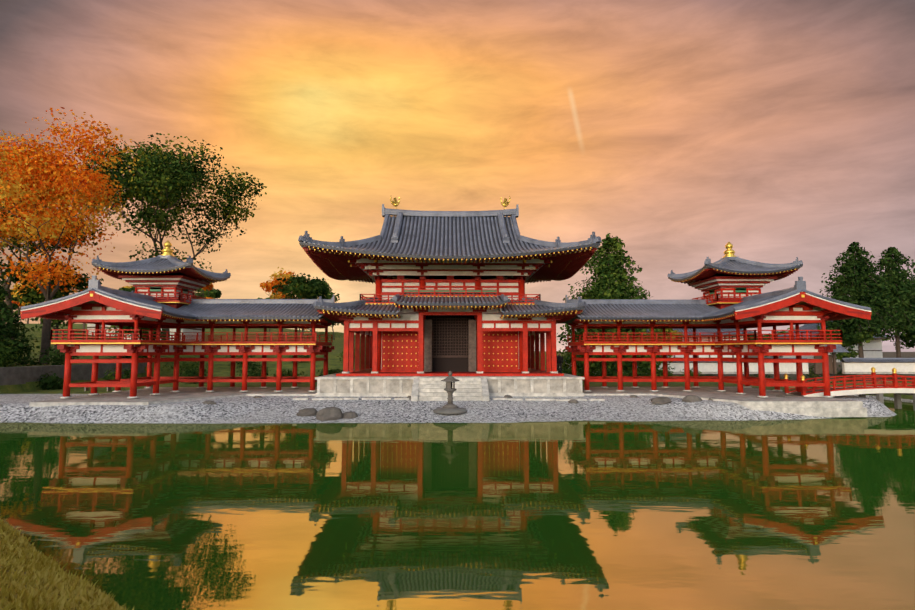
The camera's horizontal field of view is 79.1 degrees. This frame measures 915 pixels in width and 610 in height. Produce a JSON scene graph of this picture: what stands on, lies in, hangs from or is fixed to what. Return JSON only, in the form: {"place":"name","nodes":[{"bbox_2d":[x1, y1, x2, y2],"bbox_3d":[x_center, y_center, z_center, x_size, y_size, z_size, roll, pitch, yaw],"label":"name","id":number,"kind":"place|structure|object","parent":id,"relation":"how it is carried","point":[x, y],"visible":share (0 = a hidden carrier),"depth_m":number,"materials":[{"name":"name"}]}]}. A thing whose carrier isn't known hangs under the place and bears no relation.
{"place":"outdoors","nodes":[
{"label":"outdoors","id":0,"kind":"place"},
{"bbox_2d":[0,381,914,609],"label":"water","id":1,"kind":"structure","parent":0,"point":[809,514],"depth_m":12.64,"materials":[{"name":"green liquid"}]},
{"bbox_2d":[0,324,914,609],"bbox_3d":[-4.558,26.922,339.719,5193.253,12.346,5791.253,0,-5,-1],"label":"terrain","id":2,"kind":"structure","parent":0,"point":[14,402],"depth_m":31.53,"materials":[{"name":"grey gravel"}]},
{"bbox_2d":[0,518,133,609],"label":"bank grass","id":3,"kind":"structure","parent":2,"relation":"on","point":[40,568],"depth_m":7.47,"materials":[{"name":"green plant"}]},
{"bbox_2d":[0,107,365,389],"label":"trees","id":4,"kind":"object","parent":2,"relation":"on","point":[158,179],"visible":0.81,"depth_m":52.46,"materials":[{"name":"green plant"}]},
{"bbox_2d":[0,282,889,357],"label":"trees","id":5,"kind":"object","parent":2,"relation":"on","point":[209,292],"visible":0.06,"depth_m":132.04,"materials":[{"name":"green plant"}]},
{"bbox_2d":[29,387,866,416],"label":"platforms","id":6,"kind":"object","parent":2,"relation":"on","point":[809,406],"visible":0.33,"depth_m":33.16,"materials":[{"name":"stone"}]},
{"bbox_2d":[20,240,341,397],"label":"wing","id":7,"kind":"structure","parent":6,"relation":"on","point":[166,283],"depth_m":37.02,"materials":[{"name":"red wood"}]},
{"bbox_2d":[557,242,871,397],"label":"wing","id":8,"kind":"structure","parent":6,"relation":"on","point":[729,284],"depth_m":37.54,"materials":[{"name":"red wood"}]},
{"bbox_2d":[433,371,466,413],"bbox_3d":[-0.406,4.832,31.016,1.900,2.310,1.900,0,-5,-1],"label":"lantern","id":9,"kind":"object","parent":2,"relation":"on","point":[450,407],"visible":0.98,"depth_m":30.72,"materials":[{"name":"stone"}]},
{"bbox_2d":[298,196,601,400],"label":"hall","id":10,"kind":"structure","parent":2,"relation":"on","point":[460,305],"depth_m":38.84,"materials":[{"name":"wood"}]},
{"bbox_2d":[0,344,914,390],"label":"walls","id":11,"kind":"structure","parent":2,"relation":"on","point":[14,375],"depth_m":75.57,"materials":[{"name":"paint"}]},
{"bbox_2d":[82,291,894,361],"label":"buildings","id":12,"kind":"structure","parent":2,"relation":"on","point":[872,349],"depth_m":94.28,"materials":[{"name":"paint"}]},
{"bbox_2d":[202,395,784,420],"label":"rocks","id":13,"kind":"object","parent":2,"relation":"on","point":[330,413],"visible":0.79,"depth_m":32.05,"materials":[{"name":"grey stone"}]},
{"bbox_2d":[556,233,914,380],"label":"trees","id":14,"kind":"object","parent":2,"relation":"on","point":[887,296],"visible":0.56,"depth_m":80.36,"materials":[{"name":"green plant"}]},
{"bbox_2d":[784,367,914,410],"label":"bridge","id":15,"kind":"structure","parent":2,"relation":"on","point":[896,388],"depth_m":33.95,"materials":[{"name":"paint"}]},
{"bbox_2d":[0,0,914,351],"label":"sky","id":16,"kind":"structure","parent":0,"point":[778,131],"materials":[{"name":"orange"}]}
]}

